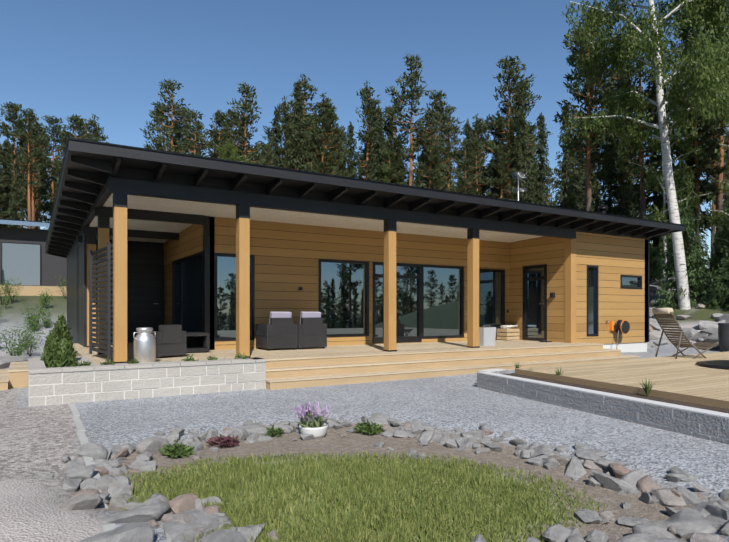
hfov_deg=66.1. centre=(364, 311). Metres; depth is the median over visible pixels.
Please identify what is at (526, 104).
pine tree
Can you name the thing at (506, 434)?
field stone
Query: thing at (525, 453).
field stone
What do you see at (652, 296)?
field stone
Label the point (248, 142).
spruce tree
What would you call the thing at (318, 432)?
lavender pot
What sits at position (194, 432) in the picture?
field stone
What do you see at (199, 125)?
pine tree
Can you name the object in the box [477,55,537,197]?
pine tree
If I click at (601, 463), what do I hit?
field stone
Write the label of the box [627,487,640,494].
field stone
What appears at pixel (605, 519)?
field stone
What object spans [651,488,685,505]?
field stone
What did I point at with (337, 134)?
pine tree
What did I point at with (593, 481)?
field stone
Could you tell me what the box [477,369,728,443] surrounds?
terrace wall
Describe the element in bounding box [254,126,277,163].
pine tree
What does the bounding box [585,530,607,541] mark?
field stone
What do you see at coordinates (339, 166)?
pine tree
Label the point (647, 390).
ornamental grass
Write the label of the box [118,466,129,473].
field stone
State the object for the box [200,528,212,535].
field stone
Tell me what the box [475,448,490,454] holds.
field stone
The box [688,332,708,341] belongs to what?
field stone
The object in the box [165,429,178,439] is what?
field stone
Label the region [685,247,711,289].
young spruce tree
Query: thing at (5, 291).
bush
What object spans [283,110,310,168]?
pine tree
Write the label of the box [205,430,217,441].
field stone
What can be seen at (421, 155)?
pine tree
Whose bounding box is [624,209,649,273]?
young spruce tree
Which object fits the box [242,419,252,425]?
field stone
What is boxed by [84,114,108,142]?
pine tree
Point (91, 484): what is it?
field stone
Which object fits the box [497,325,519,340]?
firewood crate
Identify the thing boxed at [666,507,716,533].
field stone
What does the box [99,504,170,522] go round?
field stone
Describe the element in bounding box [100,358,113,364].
planter plant
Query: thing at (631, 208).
spruce tree
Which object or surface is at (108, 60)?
sky
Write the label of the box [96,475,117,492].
field stone
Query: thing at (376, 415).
field stone
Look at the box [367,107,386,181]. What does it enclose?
spruce tree
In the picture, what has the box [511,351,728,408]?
terrace deck
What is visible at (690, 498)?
field stone
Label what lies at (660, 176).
young birch tree
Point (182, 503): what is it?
field stone
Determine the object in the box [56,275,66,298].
bush
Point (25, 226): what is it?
pine tree
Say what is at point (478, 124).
pine tree
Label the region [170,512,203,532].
field stone
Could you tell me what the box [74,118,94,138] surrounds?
pine tree
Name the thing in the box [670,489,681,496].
field stone
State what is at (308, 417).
lavender plant
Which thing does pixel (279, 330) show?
armchair
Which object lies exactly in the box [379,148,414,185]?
birch tree
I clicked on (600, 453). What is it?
field stone
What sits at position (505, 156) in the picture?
pine tree
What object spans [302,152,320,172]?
pine tree
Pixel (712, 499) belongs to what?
field stone
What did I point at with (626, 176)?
pine tree
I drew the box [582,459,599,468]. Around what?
field stone
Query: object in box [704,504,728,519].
field stone
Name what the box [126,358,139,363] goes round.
planter plant
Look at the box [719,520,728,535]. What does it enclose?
field stone
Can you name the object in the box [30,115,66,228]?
pine tree
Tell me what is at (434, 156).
pine tree
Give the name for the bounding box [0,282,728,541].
ground
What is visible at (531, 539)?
field stone
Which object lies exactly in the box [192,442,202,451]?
field stone
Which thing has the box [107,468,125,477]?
field stone
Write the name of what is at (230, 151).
birch tree
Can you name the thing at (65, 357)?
tiny thuja
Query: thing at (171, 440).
field stone
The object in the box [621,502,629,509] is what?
field stone
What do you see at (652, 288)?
field stone
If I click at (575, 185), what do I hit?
spruce tree
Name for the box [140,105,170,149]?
pine tree
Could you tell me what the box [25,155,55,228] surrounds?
pine tree
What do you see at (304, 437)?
field stone
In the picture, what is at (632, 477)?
field stone
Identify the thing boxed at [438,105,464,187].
pine tree
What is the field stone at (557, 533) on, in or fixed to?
on the ground at (35, 441)
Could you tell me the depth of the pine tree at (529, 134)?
51.33 m
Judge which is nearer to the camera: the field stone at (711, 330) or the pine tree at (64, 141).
the field stone at (711, 330)
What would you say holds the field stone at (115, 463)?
on the ground at (35, 441)
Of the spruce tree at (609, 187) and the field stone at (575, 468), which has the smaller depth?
the field stone at (575, 468)
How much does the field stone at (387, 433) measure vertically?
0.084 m
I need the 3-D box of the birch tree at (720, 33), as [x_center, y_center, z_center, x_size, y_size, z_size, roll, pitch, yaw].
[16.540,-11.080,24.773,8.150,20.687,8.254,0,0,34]
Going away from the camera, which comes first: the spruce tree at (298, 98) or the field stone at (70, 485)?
the field stone at (70, 485)
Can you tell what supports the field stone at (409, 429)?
on the ground at (35, 441)
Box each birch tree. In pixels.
[212,141,254,162]
[278,112,337,168]
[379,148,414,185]
[562,0,728,309]
[625,120,715,279]
[639,0,728,122]
[707,180,728,253]
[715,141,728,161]
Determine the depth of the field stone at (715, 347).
16.77 m
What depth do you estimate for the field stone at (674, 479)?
4.35 m
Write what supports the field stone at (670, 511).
on the field stone at (694, 519)
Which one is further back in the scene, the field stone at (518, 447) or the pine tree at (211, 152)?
the pine tree at (211, 152)
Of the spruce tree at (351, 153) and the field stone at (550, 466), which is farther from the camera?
the spruce tree at (351, 153)
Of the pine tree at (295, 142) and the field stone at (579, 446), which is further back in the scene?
the pine tree at (295, 142)
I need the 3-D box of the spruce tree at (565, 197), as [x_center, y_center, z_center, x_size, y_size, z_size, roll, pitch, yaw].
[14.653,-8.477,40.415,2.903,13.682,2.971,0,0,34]
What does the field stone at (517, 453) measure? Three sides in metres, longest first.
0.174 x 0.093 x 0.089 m
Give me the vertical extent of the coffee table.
0.400 m
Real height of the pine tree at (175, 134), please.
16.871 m
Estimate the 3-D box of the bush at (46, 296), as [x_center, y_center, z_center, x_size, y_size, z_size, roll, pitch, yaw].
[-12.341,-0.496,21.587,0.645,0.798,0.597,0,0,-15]
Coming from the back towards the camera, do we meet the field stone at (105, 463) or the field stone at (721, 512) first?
the field stone at (105, 463)
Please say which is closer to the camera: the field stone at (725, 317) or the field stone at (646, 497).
the field stone at (646, 497)
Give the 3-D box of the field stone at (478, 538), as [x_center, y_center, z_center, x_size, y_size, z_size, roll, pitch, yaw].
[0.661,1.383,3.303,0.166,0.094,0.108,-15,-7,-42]
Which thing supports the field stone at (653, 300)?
on the ground at (35, 441)
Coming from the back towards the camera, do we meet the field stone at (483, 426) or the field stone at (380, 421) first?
the field stone at (380, 421)
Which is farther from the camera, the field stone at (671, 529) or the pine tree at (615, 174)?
the pine tree at (615, 174)
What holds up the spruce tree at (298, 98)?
on the ground at (35, 441)
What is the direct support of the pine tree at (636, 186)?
on the ground at (35, 441)
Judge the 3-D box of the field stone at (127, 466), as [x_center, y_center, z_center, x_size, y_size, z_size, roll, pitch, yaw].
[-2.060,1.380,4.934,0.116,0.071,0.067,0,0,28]
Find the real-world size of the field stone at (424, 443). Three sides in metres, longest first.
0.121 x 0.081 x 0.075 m
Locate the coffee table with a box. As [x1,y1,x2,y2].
[186,332,208,352]
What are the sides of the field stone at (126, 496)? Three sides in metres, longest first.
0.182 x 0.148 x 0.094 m
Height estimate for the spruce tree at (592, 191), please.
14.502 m
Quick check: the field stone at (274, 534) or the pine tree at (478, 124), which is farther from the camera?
the pine tree at (478, 124)
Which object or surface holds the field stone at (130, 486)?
on the ground at (35, 441)
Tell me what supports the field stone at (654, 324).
on the ground at (35, 441)
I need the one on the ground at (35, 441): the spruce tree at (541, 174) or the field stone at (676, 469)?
the spruce tree at (541, 174)
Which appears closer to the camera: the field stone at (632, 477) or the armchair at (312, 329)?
the field stone at (632, 477)
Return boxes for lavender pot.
[299,423,327,438]
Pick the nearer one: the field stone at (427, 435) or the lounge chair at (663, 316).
the field stone at (427, 435)
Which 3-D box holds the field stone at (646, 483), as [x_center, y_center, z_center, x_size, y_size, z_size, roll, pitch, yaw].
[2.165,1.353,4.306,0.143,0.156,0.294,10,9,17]
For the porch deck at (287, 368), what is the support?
on the ground at (35, 441)
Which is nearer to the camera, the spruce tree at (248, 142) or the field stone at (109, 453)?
the field stone at (109, 453)
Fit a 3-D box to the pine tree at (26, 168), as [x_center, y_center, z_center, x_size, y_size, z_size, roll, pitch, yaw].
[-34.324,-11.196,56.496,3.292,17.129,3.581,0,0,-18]
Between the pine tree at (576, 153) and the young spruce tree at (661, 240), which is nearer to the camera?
the young spruce tree at (661, 240)
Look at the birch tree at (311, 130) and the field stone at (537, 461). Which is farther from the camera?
the birch tree at (311, 130)
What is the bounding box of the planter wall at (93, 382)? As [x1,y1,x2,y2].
[28,356,265,405]
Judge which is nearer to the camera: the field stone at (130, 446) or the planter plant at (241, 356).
the field stone at (130, 446)
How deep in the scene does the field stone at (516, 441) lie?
5.55 m
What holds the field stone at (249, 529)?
on the ground at (35, 441)
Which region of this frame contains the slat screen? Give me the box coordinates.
[89,242,112,358]
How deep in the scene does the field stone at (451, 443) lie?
5.69 m
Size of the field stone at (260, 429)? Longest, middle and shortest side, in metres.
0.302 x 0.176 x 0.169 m
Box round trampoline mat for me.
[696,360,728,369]
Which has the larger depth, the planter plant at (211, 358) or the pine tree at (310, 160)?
the pine tree at (310, 160)
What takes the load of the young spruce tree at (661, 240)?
on the ground at (35, 441)
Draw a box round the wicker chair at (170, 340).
[152,325,185,357]
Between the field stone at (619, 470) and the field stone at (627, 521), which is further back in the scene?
the field stone at (619, 470)
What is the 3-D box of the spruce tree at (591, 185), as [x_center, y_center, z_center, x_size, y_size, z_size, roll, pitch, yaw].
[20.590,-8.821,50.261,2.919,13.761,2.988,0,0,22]
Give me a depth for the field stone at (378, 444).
5.71 m
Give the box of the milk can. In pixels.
[133,327,155,362]
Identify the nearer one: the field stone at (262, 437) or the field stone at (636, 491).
the field stone at (636, 491)
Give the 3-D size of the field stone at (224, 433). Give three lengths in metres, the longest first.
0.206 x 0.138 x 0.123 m
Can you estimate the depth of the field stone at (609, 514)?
3.75 m
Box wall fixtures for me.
[77,235,554,312]
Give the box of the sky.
[0,0,728,263]
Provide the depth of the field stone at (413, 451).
5.39 m
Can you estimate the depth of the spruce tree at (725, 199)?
44.83 m
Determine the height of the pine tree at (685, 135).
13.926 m
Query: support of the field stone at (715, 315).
on the ground at (35, 441)
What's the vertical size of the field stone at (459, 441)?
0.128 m
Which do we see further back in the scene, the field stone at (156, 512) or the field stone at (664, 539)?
the field stone at (156, 512)
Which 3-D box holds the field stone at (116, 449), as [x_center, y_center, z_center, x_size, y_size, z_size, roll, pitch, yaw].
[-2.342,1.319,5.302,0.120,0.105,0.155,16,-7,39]
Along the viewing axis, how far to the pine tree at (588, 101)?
31.99 m
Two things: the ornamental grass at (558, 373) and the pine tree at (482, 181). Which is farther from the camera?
the pine tree at (482, 181)
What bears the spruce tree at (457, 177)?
on the ground at (35, 441)
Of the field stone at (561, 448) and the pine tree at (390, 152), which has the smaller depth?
the field stone at (561, 448)
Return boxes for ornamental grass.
[554,366,564,375]
[640,377,656,396]
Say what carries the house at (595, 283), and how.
on the ground at (35, 441)
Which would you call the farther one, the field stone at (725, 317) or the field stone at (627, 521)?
the field stone at (725, 317)
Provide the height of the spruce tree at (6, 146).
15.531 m
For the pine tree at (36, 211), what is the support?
on the ground at (35, 441)
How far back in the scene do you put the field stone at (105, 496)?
3.99 m
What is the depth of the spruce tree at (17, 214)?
46.05 m
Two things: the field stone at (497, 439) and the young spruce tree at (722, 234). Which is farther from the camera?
the young spruce tree at (722, 234)
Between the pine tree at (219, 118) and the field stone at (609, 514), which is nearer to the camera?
the field stone at (609, 514)
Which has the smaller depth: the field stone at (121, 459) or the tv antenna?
the field stone at (121, 459)
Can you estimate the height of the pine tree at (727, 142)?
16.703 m
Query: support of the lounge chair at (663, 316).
on the terrace deck at (686, 378)
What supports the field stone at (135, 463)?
on the ground at (35, 441)
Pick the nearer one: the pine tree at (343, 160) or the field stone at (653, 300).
the field stone at (653, 300)
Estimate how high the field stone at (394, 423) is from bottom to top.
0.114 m
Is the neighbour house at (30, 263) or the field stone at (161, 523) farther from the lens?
the neighbour house at (30, 263)
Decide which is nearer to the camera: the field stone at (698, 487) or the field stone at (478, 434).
the field stone at (698, 487)
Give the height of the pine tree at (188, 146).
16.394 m
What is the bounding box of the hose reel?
[608,320,629,348]
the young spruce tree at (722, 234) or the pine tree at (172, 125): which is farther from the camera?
the pine tree at (172, 125)
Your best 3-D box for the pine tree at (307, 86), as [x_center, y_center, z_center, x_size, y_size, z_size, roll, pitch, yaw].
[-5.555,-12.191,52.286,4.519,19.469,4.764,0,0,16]
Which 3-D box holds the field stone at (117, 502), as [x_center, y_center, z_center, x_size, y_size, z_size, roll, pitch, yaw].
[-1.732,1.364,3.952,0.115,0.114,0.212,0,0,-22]
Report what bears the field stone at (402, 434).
on the ground at (35, 441)
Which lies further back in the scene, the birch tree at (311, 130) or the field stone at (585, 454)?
the birch tree at (311, 130)
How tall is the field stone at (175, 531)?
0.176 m
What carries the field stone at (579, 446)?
on the ground at (35, 441)
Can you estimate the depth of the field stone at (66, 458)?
4.86 m
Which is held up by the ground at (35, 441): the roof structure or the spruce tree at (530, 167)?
the spruce tree at (530, 167)
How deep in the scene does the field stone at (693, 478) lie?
4.38 m
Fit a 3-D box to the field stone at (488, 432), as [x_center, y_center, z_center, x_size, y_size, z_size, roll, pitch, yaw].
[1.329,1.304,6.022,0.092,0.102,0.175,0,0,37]
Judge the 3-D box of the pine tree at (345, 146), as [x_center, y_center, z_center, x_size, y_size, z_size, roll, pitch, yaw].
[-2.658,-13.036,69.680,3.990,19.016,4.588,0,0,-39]
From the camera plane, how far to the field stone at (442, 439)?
5.88 m
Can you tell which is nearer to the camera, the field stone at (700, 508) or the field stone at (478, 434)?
the field stone at (700, 508)
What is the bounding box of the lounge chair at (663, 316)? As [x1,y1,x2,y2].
[652,308,718,358]
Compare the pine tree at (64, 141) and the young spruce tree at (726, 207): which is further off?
the pine tree at (64, 141)
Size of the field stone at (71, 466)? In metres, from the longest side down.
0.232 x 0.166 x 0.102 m
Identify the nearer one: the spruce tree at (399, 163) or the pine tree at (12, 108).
the spruce tree at (399, 163)
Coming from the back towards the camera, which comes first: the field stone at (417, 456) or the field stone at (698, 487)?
the field stone at (417, 456)
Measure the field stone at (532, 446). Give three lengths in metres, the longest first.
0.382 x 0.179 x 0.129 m
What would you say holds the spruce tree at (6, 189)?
on the ground at (35, 441)
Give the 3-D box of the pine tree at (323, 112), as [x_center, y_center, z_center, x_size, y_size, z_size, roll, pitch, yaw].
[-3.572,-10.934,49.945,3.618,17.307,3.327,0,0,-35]
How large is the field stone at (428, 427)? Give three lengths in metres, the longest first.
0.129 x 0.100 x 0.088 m
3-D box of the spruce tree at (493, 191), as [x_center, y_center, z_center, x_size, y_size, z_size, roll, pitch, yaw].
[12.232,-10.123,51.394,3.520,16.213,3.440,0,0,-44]
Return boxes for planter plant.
[79,360,92,365]
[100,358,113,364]
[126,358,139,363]
[181,354,198,360]
[206,355,217,359]
[234,352,248,358]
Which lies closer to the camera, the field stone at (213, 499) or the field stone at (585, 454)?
the field stone at (213, 499)
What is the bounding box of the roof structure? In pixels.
[45,137,685,363]
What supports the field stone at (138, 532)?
on the ground at (35, 441)
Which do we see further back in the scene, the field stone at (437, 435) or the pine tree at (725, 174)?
the pine tree at (725, 174)
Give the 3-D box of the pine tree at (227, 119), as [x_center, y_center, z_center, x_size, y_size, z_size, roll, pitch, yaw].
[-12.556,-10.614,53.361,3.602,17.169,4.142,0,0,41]
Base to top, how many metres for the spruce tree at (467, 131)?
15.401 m
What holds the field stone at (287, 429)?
on the ground at (35, 441)
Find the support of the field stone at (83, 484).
on the ground at (35, 441)
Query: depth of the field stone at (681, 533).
3.37 m
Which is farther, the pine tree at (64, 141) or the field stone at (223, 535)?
the pine tree at (64, 141)
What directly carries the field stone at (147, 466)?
on the ground at (35, 441)
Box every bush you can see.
[0,276,17,303]
[0,276,22,301]
[0,294,12,308]
[0,324,24,355]
[7,337,31,355]
[14,323,46,356]
[17,326,36,346]
[20,302,48,328]
[22,310,42,331]
[34,289,52,307]
[39,305,52,322]
[43,317,52,327]
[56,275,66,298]
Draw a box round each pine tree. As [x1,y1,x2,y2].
[0,101,39,226]
[0,119,5,165]
[0,143,20,209]
[0,150,8,217]
[8,108,52,228]
[10,117,38,227]
[13,112,57,228]
[19,125,51,228]
[19,187,47,229]
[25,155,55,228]
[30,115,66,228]
[43,154,62,221]
[51,114,88,201]
[51,127,67,198]
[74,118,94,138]
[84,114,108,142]
[84,136,101,141]
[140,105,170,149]
[149,79,196,153]
[153,120,184,150]
[173,106,204,155]
[177,109,213,155]
[190,120,210,156]
[205,109,231,158]
[205,135,221,157]
[208,125,226,157]
[220,109,249,159]
[222,81,265,164]
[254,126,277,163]
[255,143,272,165]
[258,147,278,165]
[274,96,295,167]
[281,121,316,171]
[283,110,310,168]
[284,74,322,170]
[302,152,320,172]
[306,92,340,174]
[307,102,348,175]
[318,112,345,174]
[332,126,348,173]
[332,137,345,175]
[340,132,356,174]
[349,81,386,179]
[354,106,386,163]
[378,150,405,184]
[381,91,415,182]
[384,53,433,185]
[409,89,461,191]
[410,107,448,189]
[417,134,444,187]
[421,157,450,190]
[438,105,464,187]
[442,148,456,187]
[452,140,483,192]
[457,113,490,189]
[464,134,491,195]
[472,121,493,196]
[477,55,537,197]
[489,131,526,201]
[490,140,514,199]
[504,77,553,201]
[504,126,537,198]
[518,119,538,175]
[533,167,556,205]
[552,2,616,210]
[559,26,611,202]
[561,121,585,191]
[591,39,653,215]
[595,68,644,213]
[610,13,670,218]
[666,69,711,181]
[671,106,728,249]
[700,107,728,267]
[702,108,728,244]
[709,20,728,257]
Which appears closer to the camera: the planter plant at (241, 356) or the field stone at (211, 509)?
the field stone at (211, 509)
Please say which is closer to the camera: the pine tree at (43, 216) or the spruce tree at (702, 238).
the spruce tree at (702, 238)
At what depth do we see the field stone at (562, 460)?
4.98 m
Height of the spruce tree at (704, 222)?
16.432 m
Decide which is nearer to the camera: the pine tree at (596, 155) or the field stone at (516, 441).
the field stone at (516, 441)
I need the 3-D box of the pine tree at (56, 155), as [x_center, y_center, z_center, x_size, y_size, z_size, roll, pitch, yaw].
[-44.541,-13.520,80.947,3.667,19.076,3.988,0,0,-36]
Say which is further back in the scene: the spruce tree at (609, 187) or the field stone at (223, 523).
the spruce tree at (609, 187)
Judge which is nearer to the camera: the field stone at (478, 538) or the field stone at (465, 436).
the field stone at (478, 538)
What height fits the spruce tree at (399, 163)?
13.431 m
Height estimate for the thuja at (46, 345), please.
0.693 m
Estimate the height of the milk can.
0.580 m
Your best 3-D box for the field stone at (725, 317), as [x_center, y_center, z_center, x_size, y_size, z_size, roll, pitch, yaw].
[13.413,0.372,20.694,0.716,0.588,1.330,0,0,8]
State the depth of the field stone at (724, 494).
3.99 m
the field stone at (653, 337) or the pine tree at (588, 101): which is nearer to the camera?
the field stone at (653, 337)
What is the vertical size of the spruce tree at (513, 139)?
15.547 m
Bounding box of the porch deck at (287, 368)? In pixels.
[0,340,638,389]
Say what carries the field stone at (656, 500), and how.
on the ground at (35, 441)
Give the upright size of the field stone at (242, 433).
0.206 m
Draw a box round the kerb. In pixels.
[69,404,116,531]
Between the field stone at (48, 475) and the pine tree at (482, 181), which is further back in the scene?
the pine tree at (482, 181)
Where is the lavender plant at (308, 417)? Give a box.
[294,402,330,427]
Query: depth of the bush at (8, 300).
20.92 m
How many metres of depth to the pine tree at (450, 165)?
73.73 m
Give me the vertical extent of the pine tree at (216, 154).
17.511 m
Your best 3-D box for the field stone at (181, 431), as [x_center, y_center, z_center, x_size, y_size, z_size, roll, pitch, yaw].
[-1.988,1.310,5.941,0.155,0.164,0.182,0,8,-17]
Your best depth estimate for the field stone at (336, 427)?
6.51 m
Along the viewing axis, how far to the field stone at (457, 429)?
6.17 m
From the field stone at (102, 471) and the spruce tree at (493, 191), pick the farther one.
the spruce tree at (493, 191)
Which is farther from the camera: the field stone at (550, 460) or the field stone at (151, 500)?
the field stone at (550, 460)
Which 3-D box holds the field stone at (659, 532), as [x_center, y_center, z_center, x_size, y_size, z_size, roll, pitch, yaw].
[1.722,1.345,3.330,0.250,0.137,0.129,21,-11,10]
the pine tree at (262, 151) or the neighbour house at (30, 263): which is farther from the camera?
the pine tree at (262, 151)
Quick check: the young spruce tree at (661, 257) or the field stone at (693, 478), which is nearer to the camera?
the field stone at (693, 478)
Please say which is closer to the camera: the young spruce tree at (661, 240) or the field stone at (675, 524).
the field stone at (675, 524)
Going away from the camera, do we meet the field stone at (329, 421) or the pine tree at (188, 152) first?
the field stone at (329, 421)
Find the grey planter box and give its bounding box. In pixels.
[479,325,495,345]
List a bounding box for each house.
[0,219,66,295]
[67,216,648,351]
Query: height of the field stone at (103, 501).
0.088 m
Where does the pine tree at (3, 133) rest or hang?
on the ground at (35, 441)
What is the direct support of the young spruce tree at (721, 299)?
on the ground at (35, 441)
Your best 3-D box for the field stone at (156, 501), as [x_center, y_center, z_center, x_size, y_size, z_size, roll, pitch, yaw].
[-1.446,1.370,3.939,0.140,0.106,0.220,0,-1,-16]
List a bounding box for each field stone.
[0,356,27,368]
[37,473,53,477]
[58,493,100,509]
[61,455,70,462]
[61,464,96,483]
[61,479,82,491]
[65,460,83,472]
[65,489,99,502]
[76,467,108,475]
[77,443,107,459]
[78,478,96,489]
[78,522,154,541]
[87,478,96,489]
[90,459,113,468]
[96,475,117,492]
[98,498,108,504]
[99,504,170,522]
[100,493,109,499]
[106,449,111,459]
[106,484,133,490]
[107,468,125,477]
[108,460,119,467]
[108,476,133,499]
[109,457,126,461]
[110,498,127,507]
[111,445,121,453]
[111,448,127,459]
[115,493,133,501]
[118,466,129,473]
[121,443,135,453]
[124,463,135,469]
[125,501,142,509]
[130,459,146,468]
[135,437,169,453]
[135,452,152,460]
[137,461,155,471]
[143,495,164,504]
[147,519,159,527]
[151,496,169,503]
[154,430,165,436]
[159,514,175,527]
[161,509,219,541]
[162,513,174,521]
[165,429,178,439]
[167,437,177,445]
[168,493,204,513]
[169,428,184,436]
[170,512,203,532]
[188,430,198,434]
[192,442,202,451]
[192,454,201,459]
[193,432,207,441]
[195,498,202,509]
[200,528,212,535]
[200,529,245,541]
[201,496,220,507]
[202,505,219,513]
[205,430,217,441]
[214,512,225,515]
[217,516,228,528]
[220,430,230,436]
[220,521,231,528]
[225,428,248,440]
[233,524,264,541]
[235,527,261,534]
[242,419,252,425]
[244,425,268,435]
[245,433,258,442]
[258,435,272,440]
[267,531,278,541]
[271,425,291,434]
[276,421,289,424]
[300,434,313,440]
[323,418,339,428]
[333,425,342,429]
[341,421,351,426]
[345,428,356,432]
[361,416,367,422]
[371,418,387,425]
[372,412,390,418]
[374,441,384,447]
[381,424,393,432]
[381,431,393,436]
[387,418,404,425]
[391,420,401,426]
[393,431,412,437]
[403,421,410,430]
[406,427,412,432]
[407,448,416,456]
[410,419,424,433]
[412,455,423,459]
[417,430,434,442]
[420,441,428,446]
[423,425,433,430]
[429,431,441,441]
[437,433,449,444]
[445,438,457,447]
[455,427,463,431]
[455,437,465,446]
[457,437,476,449]
[460,432,473,439]
[465,429,484,439]
[472,442,482,448]
[472,534,484,541]
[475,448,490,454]
[479,424,489,429]
[480,440,490,444]
[484,444,502,451]
[485,428,493,435]
[491,437,503,441]
[501,431,511,437]
[509,438,526,445]
[514,449,525,456]
[516,445,526,449]
[520,450,534,458]
[526,441,537,455]
[527,453,555,465]
[527,537,539,541]
[530,444,551,457]
[542,458,560,466]
[542,524,570,541]
[544,463,557,469]
[548,455,569,465]
[554,445,567,451]
[564,456,586,477]
[566,534,585,541]
[569,527,581,536]
[571,449,607,457]
[574,508,601,523]
[575,442,587,449]
[576,450,602,460]
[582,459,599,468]
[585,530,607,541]
[588,476,602,486]
[591,470,635,492]
[593,459,630,468]
[599,515,609,523]
[600,510,614,518]
[604,464,612,471]
[607,534,619,541]
[610,463,630,478]
[615,533,656,541]
[617,489,624,494]
[618,516,649,526]
[620,469,646,486]
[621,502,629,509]
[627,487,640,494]
[632,523,675,538]
[637,475,658,495]
[639,492,655,503]
[639,521,691,529]
[649,285,661,292]
[649,293,657,298]
[649,318,661,330]
[649,334,659,339]
[650,299,661,305]
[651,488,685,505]
[652,490,671,502]
[653,339,668,345]
[657,537,684,541]
[658,335,693,344]
[665,473,698,481]
[665,506,678,515]
[666,328,698,337]
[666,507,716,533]
[667,477,681,481]
[667,526,677,536]
[669,466,690,477]
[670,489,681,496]
[675,486,702,505]
[676,315,692,320]
[676,529,694,537]
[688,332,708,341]
[690,533,724,541]
[692,482,710,491]
[693,502,719,516]
[696,304,706,308]
[698,320,717,329]
[700,327,717,335]
[703,333,717,342]
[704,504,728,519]
[705,515,726,527]
[707,497,717,501]
[709,344,718,349]
[711,313,723,318]
[715,314,728,322]
[716,500,728,507]
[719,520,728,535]
[720,489,728,499]
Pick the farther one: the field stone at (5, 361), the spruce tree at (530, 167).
the spruce tree at (530, 167)
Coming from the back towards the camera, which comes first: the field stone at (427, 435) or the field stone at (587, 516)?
the field stone at (427, 435)
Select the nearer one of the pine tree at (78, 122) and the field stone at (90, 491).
the field stone at (90, 491)
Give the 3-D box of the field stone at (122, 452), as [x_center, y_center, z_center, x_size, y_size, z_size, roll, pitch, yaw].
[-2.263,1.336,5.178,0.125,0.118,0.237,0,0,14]
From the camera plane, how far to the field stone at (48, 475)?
4.42 m
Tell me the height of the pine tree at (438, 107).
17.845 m
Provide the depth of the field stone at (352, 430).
6.37 m
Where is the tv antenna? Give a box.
[508,171,527,200]
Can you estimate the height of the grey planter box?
0.500 m
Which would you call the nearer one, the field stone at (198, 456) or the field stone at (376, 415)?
the field stone at (198, 456)
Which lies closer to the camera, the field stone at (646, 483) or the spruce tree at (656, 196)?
the field stone at (646, 483)
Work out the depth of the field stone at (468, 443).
5.64 m
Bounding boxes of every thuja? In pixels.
[40,329,53,365]
[43,313,77,367]
[53,339,78,367]
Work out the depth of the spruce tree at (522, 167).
47.07 m
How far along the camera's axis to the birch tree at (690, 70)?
23.28 m
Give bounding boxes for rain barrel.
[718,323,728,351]
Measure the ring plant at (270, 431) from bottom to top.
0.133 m
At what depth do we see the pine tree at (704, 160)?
29.50 m
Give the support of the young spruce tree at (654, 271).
on the ground at (35, 441)
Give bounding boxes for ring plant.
[158,440,194,457]
[206,434,239,447]
[264,425,283,436]
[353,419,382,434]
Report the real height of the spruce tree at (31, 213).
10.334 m
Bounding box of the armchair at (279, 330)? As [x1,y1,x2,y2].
[256,312,297,350]
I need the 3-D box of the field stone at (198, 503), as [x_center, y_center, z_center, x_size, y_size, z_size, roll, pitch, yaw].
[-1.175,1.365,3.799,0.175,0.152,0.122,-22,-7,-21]
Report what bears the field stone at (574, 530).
on the ground at (35, 441)
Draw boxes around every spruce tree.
[0,155,14,226]
[1,139,18,227]
[6,163,24,227]
[24,189,35,227]
[235,113,250,160]
[266,108,283,167]
[284,79,310,171]
[312,155,319,172]
[343,121,359,177]
[362,145,371,178]
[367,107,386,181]
[386,125,393,182]
[393,135,405,183]
[416,172,422,186]
[451,159,464,192]
[458,119,475,192]
[486,113,512,196]
[498,113,517,199]
[508,107,536,202]
[528,142,538,200]
[529,112,551,205]
[548,101,584,209]
[562,139,581,208]
[574,152,585,208]
[578,144,601,211]
[581,144,602,210]
[591,76,632,215]
[614,104,649,243]
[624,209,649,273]
[626,59,685,266]
[649,242,663,285]
[651,199,717,309]
[653,235,674,278]
[654,246,672,278]
[660,6,722,249]
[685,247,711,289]
[693,212,709,270]
[703,224,728,287]
[705,252,728,309]
[709,198,728,263]
[713,245,728,283]
[715,136,728,234]
[717,239,728,295]
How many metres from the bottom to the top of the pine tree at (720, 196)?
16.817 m
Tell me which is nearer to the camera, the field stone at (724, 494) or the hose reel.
the field stone at (724, 494)
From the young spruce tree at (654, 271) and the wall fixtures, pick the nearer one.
the wall fixtures
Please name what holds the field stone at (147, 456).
on the ground at (35, 441)
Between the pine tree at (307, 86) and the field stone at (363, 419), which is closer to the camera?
the field stone at (363, 419)
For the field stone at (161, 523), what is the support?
on the ground at (35, 441)
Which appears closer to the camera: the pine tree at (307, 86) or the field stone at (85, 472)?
the field stone at (85, 472)
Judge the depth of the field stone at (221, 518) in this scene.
3.59 m
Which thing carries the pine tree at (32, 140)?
on the ground at (35, 441)
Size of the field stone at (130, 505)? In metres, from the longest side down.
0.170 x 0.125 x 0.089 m
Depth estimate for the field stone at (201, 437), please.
5.88 m
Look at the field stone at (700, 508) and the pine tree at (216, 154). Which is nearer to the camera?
the field stone at (700, 508)
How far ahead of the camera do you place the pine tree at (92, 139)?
55.01 m
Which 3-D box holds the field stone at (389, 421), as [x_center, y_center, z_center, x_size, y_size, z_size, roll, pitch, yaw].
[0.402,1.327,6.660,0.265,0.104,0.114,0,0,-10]
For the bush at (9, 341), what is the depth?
16.00 m
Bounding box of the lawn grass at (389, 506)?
[109,450,607,541]
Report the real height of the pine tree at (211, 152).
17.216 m
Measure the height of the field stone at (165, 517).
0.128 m
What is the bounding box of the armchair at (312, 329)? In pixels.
[298,312,326,348]
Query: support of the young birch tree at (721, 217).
on the ground at (35, 441)
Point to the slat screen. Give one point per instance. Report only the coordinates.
(108, 295)
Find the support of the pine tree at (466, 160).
on the ground at (35, 441)
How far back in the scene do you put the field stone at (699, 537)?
3.26 m
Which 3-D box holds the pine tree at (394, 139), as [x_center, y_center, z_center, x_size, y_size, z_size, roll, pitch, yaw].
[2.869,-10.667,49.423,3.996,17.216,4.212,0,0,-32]

